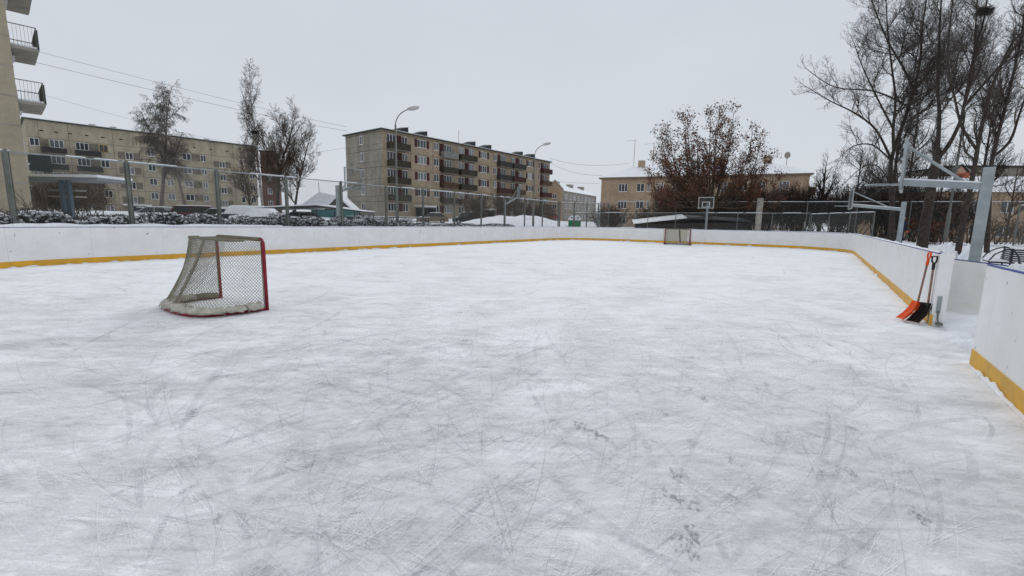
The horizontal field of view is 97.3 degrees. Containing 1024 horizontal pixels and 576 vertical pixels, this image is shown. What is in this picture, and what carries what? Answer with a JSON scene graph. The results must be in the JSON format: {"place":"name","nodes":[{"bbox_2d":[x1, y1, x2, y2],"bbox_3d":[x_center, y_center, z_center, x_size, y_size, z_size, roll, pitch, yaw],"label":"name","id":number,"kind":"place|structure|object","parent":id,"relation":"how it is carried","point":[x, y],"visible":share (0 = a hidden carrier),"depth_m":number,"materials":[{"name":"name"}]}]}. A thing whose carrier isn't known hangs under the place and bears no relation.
{"place":"outdoors","nodes":[
{"label":"outdoors","id":0,"kind":"place"},
{"bbox_2d":[0,240,1023,575],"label":"ice rink","id":1,"kind":"structure","parent":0,"point":[578,408],"depth_m":3.63,"materials":[{"name":"white"}]},
{"bbox_2d":[159,234,268,316],"bbox_3d":[-5.340,-0.265,7.846,2.111,1.262,1.244,7,10,36],"label":"hockey goal","id":2,"kind":"object","parent":1,"relation":"on","point":[172,303],"visible":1,"depth_m":7.61,"materials":[{"name":"fabric"}]},
{"bbox_2d":[0,223,942,322],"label":"rink boards","id":3,"kind":"object","parent":1,"relation":"on","point":[896,268],"visible":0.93,"depth_m":18.82,"materials":[{"name":"white"}]},
{"bbox_2d":[663,229,691,245],"bbox_3d":[13.171,-4.051,35.605,2.111,1.262,1.244,7,10,34],"label":"hockey goal","id":4,"kind":"object","parent":1,"relation":"on","point":[679,241],"visible":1,"depth_m":35.74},
{"bbox_2d":[896,252,931,319],"bbox_3d":[6.890,-0.032,7.700,0.320,1.182,0.300,5,9,24],"label":"snow shovel","id":5,"kind":"object","parent":1,"relation":"on","point":[911,308],"visible":1,"depth_m":7.70,"materials":[{"name":"plastic"}]},
{"bbox_2d":[906,256,937,322],"bbox_3d":[6.924,0.027,7.549,0.256,1.134,0.300,2,8,8],"label":"snow shovel","id":6,"kind":"object","parent":1,"relation":"on","point":[920,314],"visible":1,"depth_m":7.58,"materials":[{"name":"plastic"}]},
{"bbox_2d":[928,254,954,326],"bbox_3d":[7.052,0.044,7.401,0.190,1.185,0.250,7,10,34],"label":"gate post","id":7,"kind":"object","parent":1,"relation":"on","point":[944,270],"visible":1,"depth_m":7.39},
{"bbox_2d":[966,264,1023,419],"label":"rink boards","id":8,"kind":"object","parent":1,"relation":"on","point":[996,364],"visible":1,"depth_m":4.59,"materials":[{"name":"white"}]},
{"bbox_2d":[6,0,1023,227],"label":"sky","id":9,"kind":"structure","parent":0,"point":[588,79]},
{"bbox_2d":[47,209,1023,330],"bbox_3d":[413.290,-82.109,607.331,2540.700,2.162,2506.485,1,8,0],"label":"snow ground","id":10,"kind":"structure","parent":0,"point":[953,321],"depth_m":32.85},
{"bbox_2d":[0,0,46,212],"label":"apartment block","id":11,"kind":"structure","parent":10,"relation":"on","point":[13,107],"depth_m":23.97,"materials":[{"name":"concrete"}]},
{"bbox_2d":[36,62,344,130],"bbox_3d":[-28.570,-20.237,51.925,0.048,6.684,56.117,1,8,-1],"label":"overhead wire","id":12,"kind":"object","parent":11,"relation":"attached to","point":[179,96],"visible":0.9,"depth_m":37.22,"materials":[{"name":"grey"}]},
{"bbox_2d":[41,52,345,126],"bbox_3d":[-28.559,-20.905,51.826,0.044,6.730,56.117,1,8,-1],"label":"overhead wire","id":13,"kind":"object","parent":11,"relation":"attached to","point":[189,90],"visible":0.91,"depth_m":38.84,"materials":[{"name":"grey"}]},
{"bbox_2d":[15,187,48,210],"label":"bare shrub","id":14,"kind":"object","parent":10,"relation":"on","point":[25,203],"visible":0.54,"depth_m":21.89,"materials":[{"name":"brown plant"}]},
{"bbox_2d":[29,173,80,210],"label":"leafy shrub","id":15,"kind":"object","parent":10,"relation":"on","point":[35,192],"visible":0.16,"depth_m":33.36,"materials":[{"name":"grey plant"}]},
{"bbox_2d":[32,170,118,217],"bbox_3d":[-32.438,-6.798,33.632,5.055,4.017,5.772,1,8,0],"label":"leafy shrub","id":16,"kind":"object","parent":10,"relation":"on","point":[79,204],"visible":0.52,"depth_m":33.01,"materials":[{"name":"brown plant"}]},
{"bbox_2d":[28,174,132,217],"bbox_3d":[-28.914,-5.432,29.089,7.000,3.520,2.600,1,8,0],"label":"entrance canopy","id":17,"kind":"object","parent":10,"relation":"on","point":[70,189],"visible":0.58,"depth_m":28.07,"materials":[{"name":"grey"}]},
{"bbox_2d":[20,116,258,210],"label":"apartment block","id":18,"kind":"structure","parent":10,"relation":"on","point":[49,137],"depth_m":86.69,"materials":[{"name":"grey"}]},
{"bbox_2d":[29,137,39,145],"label":"window","id":19,"kind":"structure","parent":18,"relation":"in","point":[33,141],"depth_m":77.45,"materials":[{"name":"white"}]},
{"bbox_2d":[49,139,63,147],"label":"window","id":20,"kind":"structure","parent":18,"relation":"in","point":[53,143],"depth_m":79.49,"materials":[{"name":"white"}]},
{"bbox_2d":[51,156,66,164],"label":"window","id":21,"kind":"structure","parent":18,"relation":"in","point":[56,160],"depth_m":79.87,"materials":[{"name":"white"}]},
{"bbox_2d":[75,142,88,150],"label":"window","id":22,"kind":"structure","parent":18,"relation":"in","point":[79,146],"depth_m":81.93,"materials":[{"name":"white"}]},
{"bbox_2d":[77,158,90,165],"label":"window","id":23,"kind":"structure","parent":18,"relation":"in","point":[86,161],"depth_m":82.36,"materials":[{"name":"white"}]},
{"bbox_2d":[99,145,107,152],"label":"window","id":24,"kind":"structure","parent":18,"relation":"in","point":[103,148],"depth_m":84.15,"materials":[{"name":"grey"}]},
{"bbox_2d":[134,206,171,212],"bbox_3d":[-34.735,-7.166,43.875,4.407,1.550,1.740,0,8,-8],"label":"parked car","id":25,"kind":"object","parent":10,"relation":"on","point":[154,208],"visible":0.18,"depth_m":43.16,"materials":[{"name":"silver metal"}]},
{"bbox_2d":[128,79,195,205],"bbox_3d":[-46.337,-18.135,60.119,7.958,18.917,7.018,7,10,36],"label":"weeping birch","id":26,"kind":"object","parent":10,"relation":"on","point":[170,150],"visible":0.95,"depth_m":59.46,"materials":[{"name":"grey plant"}]},
{"bbox_2d":[171,205,213,215],"bbox_3d":[-30.878,-7.080,43.141,4.407,1.660,1.740,-1,9,-10],"label":"parked car","id":27,"kind":"object","parent":10,"relation":"on","point":[189,209],"visible":0.14,"depth_m":42.45,"materials":[{"name":"grey"}]},
{"bbox_2d":[0,207,412,227],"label":"hedge","id":28,"kind":"object","parent":10,"relation":"on","point":[270,219],"visible":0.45,"depth_m":19.10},
{"bbox_2d":[203,208,225,215],"bbox_3d":[-27.130,-6.612,41.654,4.407,1.550,1.740,-1,9,-12],"label":"parked car","id":29,"kind":"object","parent":10,"relation":"on","point":[211,210],"visible":0.08,"depth_m":40.86,"materials":[{"name":"grey"}]},
{"bbox_2d":[215,205,259,218],"bbox_3d":[-24.186,-6.546,40.575,4.407,1.730,1.740,-1,9,-10],"label":"parked car","id":30,"kind":"object","parent":10,"relation":"on","point":[236,211],"visible":0.27,"depth_m":39.72,"materials":[{"name":"grey"}]},
{"bbox_2d":[224,145,259,205],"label":"bare tree","id":31,"kind":"object","parent":10,"relation":"on","point":[247,184],"visible":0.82,"depth_m":56.60,"materials":[{"name":"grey plant"}]},
{"bbox_2d":[235,58,267,205],"bbox_3d":[-31.825,-17.856,55.179,4.271,19.627,3.638,6,10,31],"label":"tall birch","id":32,"kind":"object","parent":10,"relation":"on","point":[250,161],"visible":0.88,"depth_m":54.61,"materials":[{"name":"grey plant"}]},
{"bbox_2d":[229,208,283,225],"bbox_3d":[-20.758,-5.692,36.982,4.407,1.700,1.740,0,8,-8],"label":"parked car","id":33,"kind":"object","parent":10,"relation":"on","point":[266,211],"visible":0.23,"depth_m":36.23,"materials":[{"name":"grey"}]},
{"bbox_2d":[260,150,282,212],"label":"brick building","id":34,"kind":"structure","parent":10,"relation":"on","point":[272,202],"depth_m":106.11,"materials":[{"name":"brown"}]},
{"bbox_2d":[0,149,558,226],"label":"chain link fence","id":35,"kind":"object","parent":10,"relation":"on","point":[13,211],"visible":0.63,"depth_m":19.12,"materials":[{"name":"silver metal"}]},
{"bbox_2d":[252,98,306,211],"bbox_3d":[-27.379,-14.936,52.994,6.024,14.903,7.189,-5,10,-36],"label":"bare tree","id":36,"kind":"object","parent":10,"relation":"on","point":[284,124],"visible":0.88,"depth_m":52.29,"materials":[{"name":"brown plant"}]},
{"bbox_2d":[262,118,321,210],"bbox_3d":[-25.894,-13.785,52.538,5.568,12.390,6.159,5,9,25],"label":"bare tree","id":37,"kind":"object","parent":10,"relation":"on","point":[300,169],"visible":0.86,"depth_m":52.65,"materials":[{"name":"brown plant"}]},
{"bbox_2d":[289,211,323,219],"bbox_3d":[-19.789,-6.315,41.832,4.407,1.550,1.740,0,8,-5],"label":"parked car","id":38,"kind":"object","parent":10,"relation":"on","point":[299,213],"visible":0.11,"depth_m":41.14,"materials":[{"name":"grey"}]},
{"bbox_2d":[253,204,375,216],"bbox_3d":[-17.980,-6.634,41.762,9.300,2.160,5.000,1,8,-3],"label":"carport","id":39,"kind":"object","parent":10,"relation":"on","point":[296,207],"visible":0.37,"depth_m":39.40,"materials":[{"name":"grey metal"}]},
{"bbox_2d":[303,182,358,218],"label":"house","id":40,"kind":"structure","parent":10,"relation":"on","point":[329,198],"depth_m":57.55,"materials":[{"name":"concrete"}]},
{"bbox_2d":[335,167,363,217],"bbox_3d":[-9.500,-4.943,26.455,1.553,4.055,1.509,-2,9,-22],"label":"basketball stand","id":41,"kind":"object","parent":10,"relation":"on","point":[338,197],"visible":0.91,"depth_m":26.54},
{"bbox_2d":[347,216,429,223],"bbox_3d":[-15.864,-8.569,57.734,10.800,1.200,0.090,1,8,2],"label":"rail fence","id":42,"kind":"object","parent":10,"relation":"on","point":[401,217],"visible":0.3,"depth_m":57.59,"materials":[{"name":"grey metal"}]},
{"bbox_2d":[395,106,419,221],"bbox_3d":[-6.690,-7.276,28.833,1.714,8.368,0.369,2,9,10],"label":"street lamp","id":43,"kind":"object","parent":10,"relation":"on","point":[411,108],"visible":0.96,"depth_m":28.76,"materials":[{"name":"grey metal"}]},
{"bbox_2d":[417,212,448,222],"bbox_3d":[-11.228,-9.947,63.999,4.407,1.550,1.740,-1,9,-10],"label":"parked car","id":44,"kind":"object","parent":10,"relation":"on","point":[432,217],"visible":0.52,"depth_m":63.33,"materials":[{"name":"grey"}]},
{"bbox_2d":[342,127,552,217],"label":"apartment block","id":45,"kind":"structure","parent":10,"relation":"on","point":[425,161],"depth_m":83.39,"materials":[{"name":"brick"}]},
{"bbox_2d":[417,139,425,148],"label":"window","id":46,"kind":"structure","parent":45,"relation":"in","point":[420,143],"depth_m":80.90,"materials":[{"name":"white"}]},
{"bbox_2d":[417,156,425,164],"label":"window","id":47,"kind":"structure","parent":45,"relation":"in","point":[421,160],"depth_m":81.36,"materials":[{"name":"white"}]},
{"bbox_2d":[412,222,515,226],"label":"hedge","id":48,"kind":"object","parent":10,"relation":"on","point":[474,225],"visible":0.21,"depth_m":35.17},
{"bbox_2d":[452,212,479,222],"bbox_3d":[-6.032,-9.670,62.329,4.407,1.660,1.740,0,8,-5],"label":"parked car","id":49,"kind":"object","parent":10,"relation":"on","point":[463,219],"visible":0.43,"depth_m":61.50,"materials":[{"name":"grey"}]},
{"bbox_2d":[459,190,495,220],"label":"bare shrub","id":50,"kind":"object","parent":10,"relation":"on","point":[475,213],"visible":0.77,"depth_m":57.43,"materials":[{"name":"brown plant"}]},
{"bbox_2d":[489,185,526,216],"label":"bare shrub","id":51,"kind":"object","parent":10,"relation":"on","point":[499,201],"visible":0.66,"depth_m":58.54,"materials":[{"name":"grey plant"}]},
{"bbox_2d":[503,187,520,222],"bbox_3d":[0.277,-6.645,39.524,1.874,4.330,1.005,6,10,33],"label":"basketball stand","id":52,"kind":"object","parent":10,"relation":"on","point":[518,192],"visible":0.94,"depth_m":39.31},
{"bbox_2d":[462,215,567,226],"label":"snow bank","id":53,"kind":"structure","parent":10,"relation":"on","point":[512,219],"depth_m":46.33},
{"bbox_2d":[509,193,547,215],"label":"bare shrub","id":54,"kind":"object","parent":10,"relation":"on","point":[527,208],"visible":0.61,"depth_m":59.91,"materials":[{"name":"brown plant"}]},
{"bbox_2d":[532,142,550,225],"bbox_3d":[2.790,-9.592,43.037,1.714,8.318,0.369,5,9,25],"label":"street lamp","id":55,"kind":"object","parent":10,"relation":"on","point":[546,143],"visible":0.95,"depth_m":43.24,"materials":[{"name":"grey metal"}]},
{"bbox_2d":[537,197,557,219],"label":"bare shrub","id":56,"kind":"object","parent":10,"relation":"on","point":[550,216],"visible":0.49,"depth_m":61.46,"materials":[{"name":"brown plant"}]},
{"bbox_2d":[549,179,595,221],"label":"gabled house","id":57,"kind":"structure","parent":10,"relation":"on","point":[568,192],"depth_m":124.03,"materials":[{"name":"brick"}]},
{"bbox_2d":[568,215,580,226],"bbox_3d":[6.864,-7.207,49.407,1.350,1.475,1.110,2,8,8],"label":"recycling bin","id":58,"kind":"object","parent":10,"relation":"on","point":[571,221],"visible":0.59,"depth_m":48.86,"materials":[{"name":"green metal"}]},
{"bbox_2d":[559,199,609,226],"bbox_3d":[8.067,-7.810,48.645,0.100,3.130,12.199,7,10,34],"label":"chain link fence","id":59,"kind":"object","parent":10,"relation":"on","point":[573,211],"visible":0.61,"depth_m":47.50,"materials":[{"name":"silver metal"}]},
{"bbox_2d":[587,200,642,226],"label":"thicket shrub","id":60,"kind":"object","parent":10,"relation":"on","point":[612,221],"visible":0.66,"depth_m":56.69,"materials":[{"name":"brown plant"}]},
{"bbox_2d":[626,197,670,225],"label":"thicket shrub","id":61,"kind":"object","parent":10,"relation":"on","point":[658,214],"visible":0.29,"depth_m":51.93,"materials":[{"name":"brown plant"}]},
{"bbox_2d":[648,183,705,219],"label":"thicket shrub","id":62,"kind":"object","parent":10,"relation":"on","point":[688,211],"visible":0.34,"depth_m":53.18,"materials":[{"name":"brown plant"}]},
{"bbox_2d":[632,214,751,230],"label":"shed","id":63,"kind":"structure","parent":10,"relation":"on","point":[694,223],"depth_m":45.28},
{"bbox_2d":[574,212,810,231],"bbox_3d":[14.293,-5.599,39.415,19.649,2.050,0.050,7,10,34],"label":"chain link fence","id":64,"kind":"object","parent":10,"relation":"on","point":[705,220],"visible":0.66,"depth_m":38.08,"materials":[{"name":"silver metal"}]},
{"bbox_2d":[698,197,714,229],"bbox_3d":[17.085,-6.277,39.837,1.094,3.460,1.192,0,8,-7],"label":"basketball stand","id":65,"kind":"object","parent":10,"relation":"on","point":[708,205],"visible":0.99,"depth_m":39.76,"materials":[{"name":"grey"}]},
{"bbox_2d":[599,140,815,229],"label":"apartment house","id":66,"kind":"structure","parent":10,"relation":"on","point":[628,184],"depth_m":74.22,"materials":[{"name":"brick"}]},
{"bbox_2d":[618,184,627,191],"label":"window","id":67,"kind":"structure","parent":66,"relation":"in","point":[622,187],"depth_m":75.26,"materials":[{"name":"white"}]},
{"bbox_2d":[636,183,644,191],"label":"window","id":68,"kind":"structure","parent":66,"relation":"in","point":[640,187],"depth_m":74.17,"materials":[{"name":"white"}]},
{"bbox_2d":[686,178,745,218],"bbox_3d":[24.575,-9.836,54.905,8.749,7.010,8.173,1,8,0],"label":"thicket shrub","id":69,"kind":"object","parent":10,"relation":"on","point":[721,210],"visible":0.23,"depth_m":52.90,"materials":[{"name":"brown plant"}]},
{"bbox_2d":[643,99,792,216],"bbox_3d":[20.646,-12.439,46.469,15.970,13.960,6.198,0,8,-8],"label":"leafy oak","id":70,"kind":"object","parent":10,"relation":"on","point":[717,177],"visible":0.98,"depth_m":46.03,"materials":[{"name":"brown plant"}]},
{"bbox_2d":[724,149,753,217],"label":"bare tree","id":71,"kind":"object","parent":10,"relation":"on","point":[738,196],"visible":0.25,"depth_m":50.83,"materials":[{"name":"brown plant"}]},
{"bbox_2d":[754,198,763,230],"bbox_3d":[22.808,-6.371,41.662,0.380,3.800,0.380,1,8,0],"label":"concrete post","id":72,"kind":"object","parent":10,"relation":"on","point":[759,208],"visible":0.57,"depth_m":41.47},
{"bbox_2d":[726,182,806,230],"bbox_3d":[27.897,-8.967,50.795,7.726,6.598,6.735,-1,9,-12],"label":"thicket shrub","id":73,"kind":"object","parent":10,"relation":"on","point":[766,219],"visible":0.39,"depth_m":49.60,"materials":[{"name":"brown plant"}]},
{"bbox_2d":[765,169,790,230],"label":"bare tree","id":74,"kind":"object","parent":10,"relation":"on","point":[783,213],"visible":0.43,"depth_m":49.11,"materials":[{"name":"brown plant"}]},
{"bbox_2d":[766,177,839,230],"bbox_3d":[31.800,-9.175,50.139,8.423,7.331,6.878,7,10,35],"label":"thicket shrub","id":75,"kind":"object","parent":10,"relation":"on","point":[801,196],"visible":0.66,"depth_m":49.13,"materials":[{"name":"brown plant"}]},
{"bbox_2d":[599,201,1023,242],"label":"chain link fence","id":76,"kind":"object","parent":10,"relation":"on","point":[700,214],"visible":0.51,"depth_m":43.67,"materials":[{"name":"silver metal"}]},
{"bbox_2d":[805,148,840,231],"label":"bare tree","id":77,"kind":"object","parent":10,"relation":"on","point":[818,223],"visible":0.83,"depth_m":47.20,"materials":[{"name":"brown plant"}]},
{"bbox_2d":[809,211,875,236],"bbox_3d":[22.100,-3.925,30.545,0.050,2.380,6.723,2,8,5],"label":"chain link fence","id":78,"kind":"object","parent":10,"relation":"on","point":[849,224],"visible":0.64,"depth_m":29.55,"materials":[{"name":"silver metal"}]},
{"bbox_2d":[810,179,886,234],"bbox_3d":[35.743,-8.496,47.393,8.504,6.927,7.351,7,10,34],"label":"thicket shrub","id":79,"kind":"object","parent":10,"relation":"on","point":[834,219],"visible":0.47,"depth_m":47.12,"materials":[{"name":"brown plant"}]},
{"bbox_2d":[837,136,887,232],"bbox_3d":[33.600,-9.520,43.281,3.953,9.910,4.212,-7,11,-43],"label":"bare tree","id":80,"kind":"object","parent":10,"relation":"on","point":[858,184],"visible":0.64,"depth_m":43.36,"materials":[{"name":"brown plant"}]},
{"bbox_2d":[845,189,906,242],"bbox_3d":[17.239,-3.056,21.895,2.747,3.425,1.250,6,10,30],"label":"basketball stand","id":81,"kind":"object","parent":10,"relation":"on","point":[902,209],"visible":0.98,"depth_m":21.38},
{"bbox_2d":[862,152,893,235],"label":"bare tree","id":82,"kind":"object","parent":10,"relation":"on","point":[886,161],"visible":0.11,"depth_m":48.53,"materials":[{"name":"brown plant"}]},
{"bbox_2d":[847,173,942,240],"bbox_3d":[38.452,-8.184,45.480,7.738,6.943,7.458,1,8,0],"label":"thicket shrub","id":83,"kind":"object","parent":10,"relation":"on","point":[884,218],"visible":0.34,"depth_m":44.52,"materials":[{"name":"brown plant"}]},
{"bbox_2d":[792,0,1000,240],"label":"bare tree","id":84,"kind":"object","parent":10,"relation":"on","point":[908,78],"visible":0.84,"depth_m":28.92,"materials":[{"name":"brown plant"}]},
{"bbox_2d":[846,77,953,220],"bbox_3d":[34.878,-12.044,40.938,4.870,15.630,7.073,-6,11,-41],"label":"bare tree","id":85,"kind":"object","parent":10,"relation":"on","point":[908,174],"visible":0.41,"depth_m":39.92,"materials":[{"name":"brown plant"}]},
{"bbox_2d":[856,0,961,239],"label":"bare tree","id":86,"kind":"object","parent":10,"relation":"on","point":[908,128],"visible":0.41,"depth_m":36.12,"materials":[{"name":"brown plant"}]},
{"bbox_2d":[864,138,995,261],"bbox_3d":[8.488,-1.359,9.470,1.895,3.405,1.177,17,18,62],"label":"basketball stand","id":87,"kind":"object","parent":10,"relation":"on","point":[984,186],"visible":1,"depth_m":8.96,"materials":[{"name":"metal"}]},
{"bbox_2d":[904,211,967,244],"bbox_3d":[36.102,-5.209,39.110,4.399,2.841,4.325,1,8,0],"label":"thicket shrub","id":88,"kind":"object","parent":10,"relation":"on","point":[934,235],"visible":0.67,"depth_m":38.64,"materials":[{"name":"brown plant"}]},
{"bbox_2d":[857,173,1023,241],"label":"brick house","id":89,"kind":"structure","parent":10,"relation":"on","point":[994,210],"depth_m":53.87,"materials":[{"name":"beige brick"}]},
{"bbox_2d":[1000,201,1014,212],"bbox_3d":[58.865,-9.619,53.508,1.480,1.450,0.172,2,8,8],"label":"window","id":90,"kind":"structure","parent":89,"relation":"in","point":[1006,206],"depth_m":53.58,"materials":[{"name":"white"}]},
{"bbox_2d":[921,164,970,175],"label":"gabled house","id":91,"kind":"structure","parent":10,"relation":"on","point":[962,169],"depth_m":67.79,"materials":[{"name":"pink paint"}]},
{"bbox_2d":[922,139,977,204],"bbox_3d":[45.954,-10.446,47.783,4.649,10.833,4.455,-3,9,-23],"label":"bare tree","id":92,"kind":"object","parent":10,"relation":"on","point":[941,175],"visible":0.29,"depth_m":47.52,"materials":[{"name":"brown plant"}]},
{"bbox_2d":[907,189,994,242],"bbox_3d":[41.804,-7.617,44.317,6.987,6.272,7.885,1,8,0],"label":"thicket shrub","id":93,"kind":"object","parent":10,"relation":"on","point":[937,210],"visible":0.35,"depth_m":43.32,"materials":[{"name":"brown plant"}]},
{"bbox_2d":[892,0,1023,247],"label":"bare tree","id":94,"kind":"object","parent":10,"relation":"on","point":[938,153],"visible":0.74,"depth_m":25.49,"materials":[{"name":"brown plant"}]},
{"bbox_2d":[973,4,995,17],"bbox_3d":[25.584,-14.956,24.423,0.909,0.666,0.903,8,11,38],"label":"bird nest","id":95,"kind":"object","parent":94,"relation":"on","point":[988,10],"visible":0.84,"depth_m":24.25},
{"bbox_2d":[940,326,976,349],"bbox_3d":[7.109,0.679,6.119,1.900,0.464,2.200,7,10,34],"label":"snow pile","id":96,"kind":"object","parent":10,"relation":"on","point":[963,337],"visible":0.27,"depth_m":6.51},
{"bbox_2d":[936,241,987,262],"bbox_3d":[13.107,-0.756,13.457,1.800,1.300,4.800,7,10,34],"label":"snow pile","id":97,"kind":"object","parent":10,"relation":"on","point":[945,248],"visible":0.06,"depth_m":13.20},
{"bbox_2d":[935,95,994,243],"bbox_3d":[26.513,-6.628,26.958,3.218,9.318,0.369,3,9,12],"label":"street lamp","id":98,"kind":"object","parent":10,"relation":"on","point":[947,226],"visible":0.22,"depth_m":27.07,"materials":[{"name":"grey metal"}]},
{"bbox_2d":[906,165,1023,176],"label":"flat roofed block","id":99,"kind":"structure","parent":10,"relation":"on","point":[1013,170],"depth_m":72.93,"materials":[{"name":"brick"}]},
{"bbox_2d":[928,0,1023,254],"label":"bare tree","id":100,"kind":"object","parent":10,"relation":"on","point":[985,106],"visible":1,"depth_m":23.40,"materials":[{"name":"brown plant"}]},
{"bbox_2d":[946,259,1008,314],"bbox_3d":[8.241,0.030,8.110,0.472,1.035,1.276,2,9,10],"label":"gate leaf","id":101,"kind":"object","parent":10,"relation":"on","point":[966,286],"visible":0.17,"depth_m":8.15,"materials":[{"name":"white"}]},
{"bbox_2d":[949,67,1023,243],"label":"bare tree","id":102,"kind":"object","parent":10,"relation":"on","point":[1001,168],"visible":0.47,"depth_m":38.99,"materials":[{"name":"brown plant"}]},
{"bbox_2d":[954,213,1023,244],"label":"thicket shrub","id":103,"kind":"object","parent":10,"relation":"on","point":[993,234],"visible":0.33,"depth_m":41.76,"materials":[{"name":"brown plant"}]},
{"bbox_2d":[958,0,1023,252],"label":"bare tree","id":104,"kind":"object","parent":10,"relation":"on","point":[999,125],"visible":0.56,"depth_m":24.80,"materials":[{"name":"brown plant"}]},
{"bbox_2d":[982,245,1015,264],"bbox_3d":[16.113,-0.940,14.989,0.547,0.975,1.600,8,11,39],"label":"park bench","id":105,"kind":"object","parent":10,"relation":"on","point":[1002,259],"visible":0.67,"depth_m":14.69,"materials":[{"name":"grey metal"}]},
{"bbox_2d":[992,150,1023,241],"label":"bare tree","id":106,"kind":"object","parent":10,"relation":"on","point":[1012,204],"visible":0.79,"depth_m":45.80,"materials":[{"name":"brown plant"}]},
{"bbox_2d":[995,217,1023,244],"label":"thicket shrub","id":107,"kind":"object","parent":10,"relation":"on","point":[1017,233],"visible":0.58,"depth_m":42.43,"materials":[{"name":"brown plant"}]},
{"bbox_2d":[1008,247,1023,264],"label":"park bench","id":108,"kind":"object","parent":10,"relation":"on","point":[1019,259],"visible":0.52,"depth_m":13.12,"materials":[{"name":"grey metal"}]},
{"bbox_2d":[1008,262,1023,271],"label":"snow pile","id":109,"kind":"object","parent":10,"relation":"on","point":[1016,266],"visible":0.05,"depth_m":8.18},
{"bbox_2d":[1012,204,1023,253],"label":"chain link fence","id":110,"kind":"object","parent":10,"relation":"on","point":[1017,220],"visible":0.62,"depth_m":25.57,"materials":[{"name":"silver metal"}]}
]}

